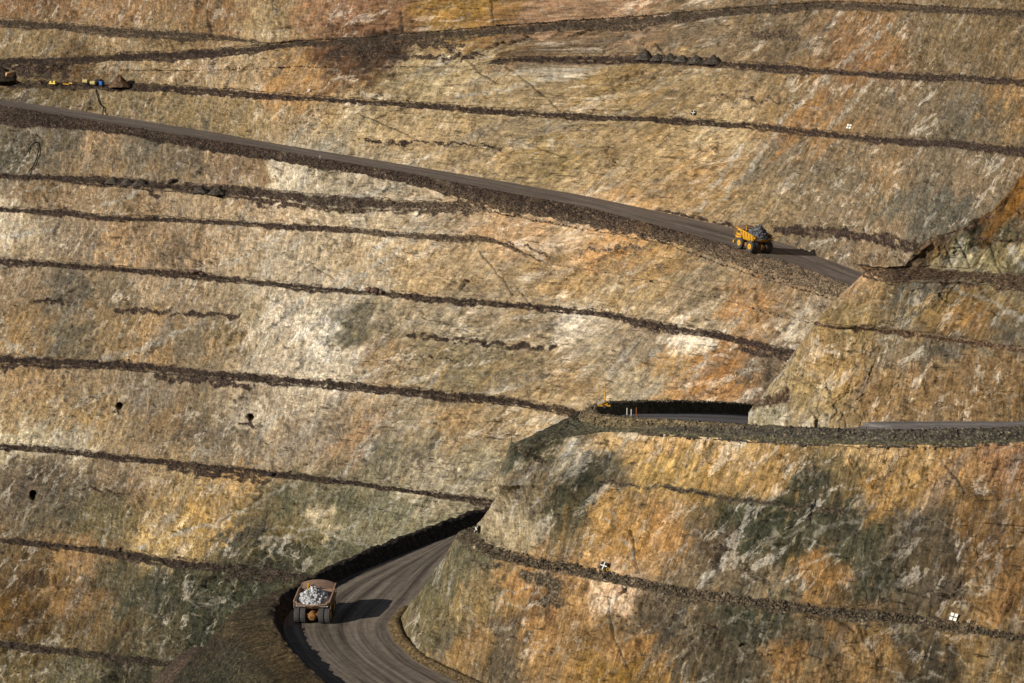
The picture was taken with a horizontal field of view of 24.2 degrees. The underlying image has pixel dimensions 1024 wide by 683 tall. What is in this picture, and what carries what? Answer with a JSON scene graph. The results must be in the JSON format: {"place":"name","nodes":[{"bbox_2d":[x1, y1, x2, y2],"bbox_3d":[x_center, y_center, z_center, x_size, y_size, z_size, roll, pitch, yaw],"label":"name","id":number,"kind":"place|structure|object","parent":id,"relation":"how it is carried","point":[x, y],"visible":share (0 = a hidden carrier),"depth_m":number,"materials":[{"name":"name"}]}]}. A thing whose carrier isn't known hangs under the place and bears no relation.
{"place":"outdoors","nodes":[
{"label":"outdoors","id":0,"kind":"place"},
{"bbox_2d":[173,507,489,682],"bbox_3d":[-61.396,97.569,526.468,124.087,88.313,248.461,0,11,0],"label":"rubble berm","id":1,"kind":"structure","parent":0,"point":[247,643],"depth_m":504.83,"materials":[{"name":"gravel"}]},
{"bbox_2d":[283,534,458,682],"bbox_3d":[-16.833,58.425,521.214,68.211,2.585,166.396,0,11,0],"label":"haul road","id":2,"kind":"structure","parent":0,"point":[353,641],"depth_m":507.42,"materials":[{"name":"brown soil"}]},
{"bbox_2d":[293,579,336,623],"bbox_3d":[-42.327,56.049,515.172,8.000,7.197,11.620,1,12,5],"label":"haul truck","id":3,"kind":"object","parent":2,"relation":"on","point":[303,613],"visible":0.85,"depth_m":510.96,"materials":[{"name":"yellow paint"}]},
{"bbox_2d":[296,586,330,606],"bbox_3d":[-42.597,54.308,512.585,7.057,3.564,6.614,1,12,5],"label":"ore load","id":4,"kind":"object","parent":3,"relation":"in","point":[312,595],"visible":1,"depth_m":511.10},
{"bbox_2d":[388,605,481,682],"bbox_3d":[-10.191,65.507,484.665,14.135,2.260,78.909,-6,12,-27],"label":"rubble windrow","id":5,"kind":"object","parent":2,"relation":"on","point":[404,643],"visible":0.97,"depth_m":490.30,"materials":[{"name":"gravel"}]},
{"bbox_2d":[0,99,861,284],"bbox_3d":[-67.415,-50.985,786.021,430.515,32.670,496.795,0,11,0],"label":"haul road","id":6,"kind":"structure","parent":0,"point":[789,254],"depth_m":805.39,"materials":[{"name":"brown soil"}]},
{"bbox_2d":[732,225,774,252],"bbox_3d":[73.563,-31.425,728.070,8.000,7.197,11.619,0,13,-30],"label":"haul truck","id":7,"kind":"object","parent":6,"relation":"on","point":[743,238],"visible":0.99,"depth_m":725.28,"materials":[{"name":"yellow paint"}]},
{"bbox_2d":[748,224,771,240],"bbox_3d":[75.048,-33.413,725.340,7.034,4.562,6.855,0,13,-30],"label":"ore load","id":8,"kind":"object","parent":7,"relation":"in","point":[759,231],"visible":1,"depth_m":723.61},
{"bbox_2d":[0,0,1023,682],"bbox_3d":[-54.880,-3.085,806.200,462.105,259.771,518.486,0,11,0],"label":"pit wall","id":9,"kind":"structure","parent":0,"point":[98,610],"depth_m":789.78,"materials":[{"name":"beige stone"}]},
{"bbox_2d":[0,66,16,81],"bbox_3d":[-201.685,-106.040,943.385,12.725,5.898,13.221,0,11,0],"label":"spoil heap","id":10,"kind":"object","parent":9,"relation":"on","point":[3,76],"visible":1,"depth_m":940.26,"materials":[{"name":"stone"}]},
{"bbox_2d":[5,71,14,76],"bbox_3d":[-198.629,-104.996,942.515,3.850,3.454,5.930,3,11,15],"label":"boulder","id":11,"kind":"object","parent":10,"relation":"on","point":[9,74],"visible":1,"depth_m":940.85,"materials":[{"name":"stone"}]},
{"bbox_2d":[27,141,38,172],"bbox_3d":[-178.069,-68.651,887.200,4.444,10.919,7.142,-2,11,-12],"label":"hose","id":12,"kind":"object","parent":9,"relation":"on","point":[37,154],"visible":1,"depth_m":887.48,"materials":[{"name":"black rubber"}]},
{"bbox_2d":[40,70,53,78],"bbox_3d":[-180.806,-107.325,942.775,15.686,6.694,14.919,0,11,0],"label":"spoil heap","id":13,"kind":"object","parent":9,"relation":"on","point":[47,74],"visible":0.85,"depth_m":937.33,"materials":[{"name":"gravel"}]},
{"bbox_2d":[82,79,88,83],"bbox_3d":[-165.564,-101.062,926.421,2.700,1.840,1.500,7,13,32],"label":"water tank","id":14,"kind":"object","parent":9,"relation":"on","point":[85,81],"visible":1,"depth_m":925.80,"materials":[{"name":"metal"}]},
{"bbox_2d":[95,89,103,114],"bbox_3d":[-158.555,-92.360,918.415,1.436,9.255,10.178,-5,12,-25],"label":"hose","id":15,"kind":"object","parent":9,"relation":"hanging from","point":[99,102],"visible":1,"depth_m":918.59,"materials":[{"name":"black rubber"}]},
{"bbox_2d":[105,176,118,183],"bbox_3d":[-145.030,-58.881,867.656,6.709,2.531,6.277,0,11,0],"label":"spoil heap","id":16,"kind":"object","parent":9,"relation":"on","point":[113,180],"visible":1,"depth_m":866.04,"materials":[{"name":"stone"}]},
{"bbox_2d":[114,547,121,551],"bbox_3d":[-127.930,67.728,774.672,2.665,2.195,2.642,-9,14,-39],"label":"boulder","id":17,"kind":"object","parent":9,"relation":"on","point":[117,549],"visible":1,"depth_m":773.83,"materials":[{"name":"stone"}]},
{"bbox_2d":[108,74,130,87],"bbox_3d":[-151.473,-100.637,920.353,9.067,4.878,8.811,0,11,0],"label":"spoil heap","id":18,"kind":"object","parent":9,"relation":"on","point":[119,81],"visible":1,"depth_m":918.06,"materials":[{"name":"gravel"}]},
{"bbox_2d":[120,178,132,185],"bbox_3d":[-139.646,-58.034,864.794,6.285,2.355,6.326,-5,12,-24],"label":"spoil heap","id":19,"kind":"object","parent":9,"relation":"on","point":[126,182],"visible":1,"depth_m":863.13,"materials":[{"name":"stone"}]},
{"bbox_2d":[132,178,147,185],"bbox_3d":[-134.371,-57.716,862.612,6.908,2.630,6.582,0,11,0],"label":"spoil heap","id":20,"kind":"object","parent":9,"relation":"on","point":[139,182],"visible":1,"depth_m":861.03,"materials":[{"name":"stone"}]},
{"bbox_2d":[167,178,176,183],"bbox_3d":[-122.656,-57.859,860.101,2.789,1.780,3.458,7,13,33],"label":"boulder","id":21,"kind":"object","parent":9,"relation":"on","point":[172,180],"visible":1,"depth_m":859.34,"materials":[{"name":"stone"}]},
{"bbox_2d":[153,646,202,682],"bbox_3d":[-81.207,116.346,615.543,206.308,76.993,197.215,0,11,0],"label":"dirt road","id":22,"kind":"structure","parent":9,"relation":"on","point":[170,672],"depth_m":603.93,"materials":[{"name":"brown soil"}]},
{"bbox_2d":[189,269,201,274],"bbox_3d":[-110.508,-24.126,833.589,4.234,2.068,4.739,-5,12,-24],"label":"boulder","id":23,"kind":"object","parent":9,"relation":"on","point":[194,271],"visible":1,"depth_m":832.49,"materials":[{"name":"stone"}]},
{"bbox_2d":[191,186,207,193],"bbox_3d":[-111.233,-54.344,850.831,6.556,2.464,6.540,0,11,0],"label":"spoil heap","id":24,"kind":"object","parent":9,"relation":"on","point":[201,190],"visible":1,"depth_m":849.25,"materials":[{"name":"stone"}]},
{"bbox_2d":[208,186,225,194],"bbox_3d":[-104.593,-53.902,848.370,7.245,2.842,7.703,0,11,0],"label":"spoil heap","id":25,"kind":"object","parent":9,"relation":"on","point":[217,190],"visible":1,"depth_m":846.35,"materials":[{"name":"stone"}]},
{"bbox_2d":[370,287,378,292],"bbox_3d":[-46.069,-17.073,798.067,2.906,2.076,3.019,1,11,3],"label":"boulder","id":26,"kind":"object","parent":9,"relation":"on","point":[374,290],"visible":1,"depth_m":797.45,"materials":[{"name":"stone"}]},
{"bbox_2d":[0,0,1023,664],"bbox_3d":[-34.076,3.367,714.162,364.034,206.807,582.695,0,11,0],"label":"rubble","id":27,"kind":"object","parent":9,"relation":"on","point":[766,600],"visible":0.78,"depth_m":726.64,"materials":[{"name":"stone"}]},
{"bbox_2d":[599,561,607,569],"bbox_3d":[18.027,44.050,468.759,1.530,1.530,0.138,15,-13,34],"label":"survey target","id":28,"kind":"object","parent":27,"relation":"on","point":[603,565],"visible":1,"depth_m":468.71,"materials":[{"name":"black paint"}]},
{"bbox_2d":[949,612,957,620],"bbox_3d":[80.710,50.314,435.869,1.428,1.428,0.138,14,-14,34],"label":"survey target","id":29,"kind":"object","parent":27,"relation":"on","point":[953,616],"visible":1,"depth_m":435.82,"materials":[{"name":"white paint"}]},
{"bbox_2d":[634,49,652,59],"bbox_3d":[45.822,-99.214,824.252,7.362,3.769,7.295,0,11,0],"label":"spoil heap","id":30,"kind":"object","parent":9,"relation":"on","point":[644,54],"visible":1,"depth_m":822.59,"materials":[{"name":"gravel"}]},
{"bbox_2d":[650,53,662,60],"bbox_3d":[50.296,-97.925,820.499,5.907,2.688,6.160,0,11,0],"label":"spoil heap","id":31,"kind":"object","parent":9,"relation":"on","point":[657,57],"visible":1,"depth_m":819.15,"materials":[{"name":"gravel"}]},
{"bbox_2d":[662,53,674,60],"bbox_3d":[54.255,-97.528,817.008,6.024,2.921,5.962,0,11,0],"label":"spoil heap","id":32,"kind":"object","parent":9,"relation":"on","point":[669,57],"visible":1,"depth_m":815.59,"materials":[{"name":"gravel"}]},
{"bbox_2d":[672,55,688,62],"bbox_3d":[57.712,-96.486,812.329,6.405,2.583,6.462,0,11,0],"label":"spoil heap","id":33,"kind":"object","parent":9,"relation":"on","point":[681,58],"visible":0.98,"depth_m":810.85,"materials":[{"name":"gravel"}]},
{"bbox_2d":[687,55,702,63],"bbox_3d":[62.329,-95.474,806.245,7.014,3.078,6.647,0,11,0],"label":"spoil heap","id":34,"kind":"object","parent":9,"relation":"on","point":[695,59],"visible":1,"depth_m":804.61,"materials":[{"name":"gravel"}]},
{"bbox_2d":[703,54,720,64],"bbox_3d":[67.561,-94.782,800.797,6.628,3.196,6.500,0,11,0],"label":"spoil heap","id":35,"kind":"object","parent":9,"relation":"on","point":[712,59],"visible":1,"depth_m":799.23,"materials":[{"name":"gravel"}]},
{"bbox_2d":[401,432,1023,682],"bbox_3d":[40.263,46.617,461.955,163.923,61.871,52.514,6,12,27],"label":"rock buttress","id":36,"kind":"object","parent":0,"point":[927,532],"visible":0.99,"depth_m":456.30,"materials":[{"name":"brown stone"}]},
{"bbox_2d":[615,586,624,592],"bbox_3d":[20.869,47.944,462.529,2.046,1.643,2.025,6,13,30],"label":"boulder","id":37,"kind":"object","parent":36,"relation":"on","point":[620,589],"visible":1,"depth_m":461.86,"materials":[{"name":"stone"}]},
{"bbox_2d":[517,411,1023,444],"bbox_3d":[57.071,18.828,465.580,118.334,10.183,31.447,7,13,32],"label":"ground","id":38,"kind":"structure","parent":0,"point":[572,426],"depth_m":482.07,"materials":[{"name":"brown soil"}]},
{"bbox_2d":[577,400,1023,447],"bbox_3d":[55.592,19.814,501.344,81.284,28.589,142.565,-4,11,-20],"label":"rubble berm","id":39,"kind":"structure","parent":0,"point":[616,408],"depth_m":474.79,"materials":[{"name":"gravel"}]},
{"bbox_2d":[597,382,609,407],"bbox_3d":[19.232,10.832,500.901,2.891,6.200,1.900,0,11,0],"label":"radio mast","id":40,"kind":"object","parent":39,"relation":"on","point":[604,403],"visible":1,"depth_m":500.81,"materials":[{"name":"yellow metal"}]},
{"bbox_2d":[618,413,1023,429],"bbox_3d":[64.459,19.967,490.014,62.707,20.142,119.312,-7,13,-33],"label":"haul road","id":41,"kind":"structure","parent":0,"point":[734,418],"depth_m":480.79,"materials":[{"name":"grey soil"}]},
{"bbox_2d":[748,172,1023,427],"bbox_3d":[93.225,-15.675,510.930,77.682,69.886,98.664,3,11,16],"label":"rock spur","id":42,"kind":"structure","parent":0,"point":[932,329],"depth_m":490.01,"materials":[{"name":"beige stone"}]}
]}

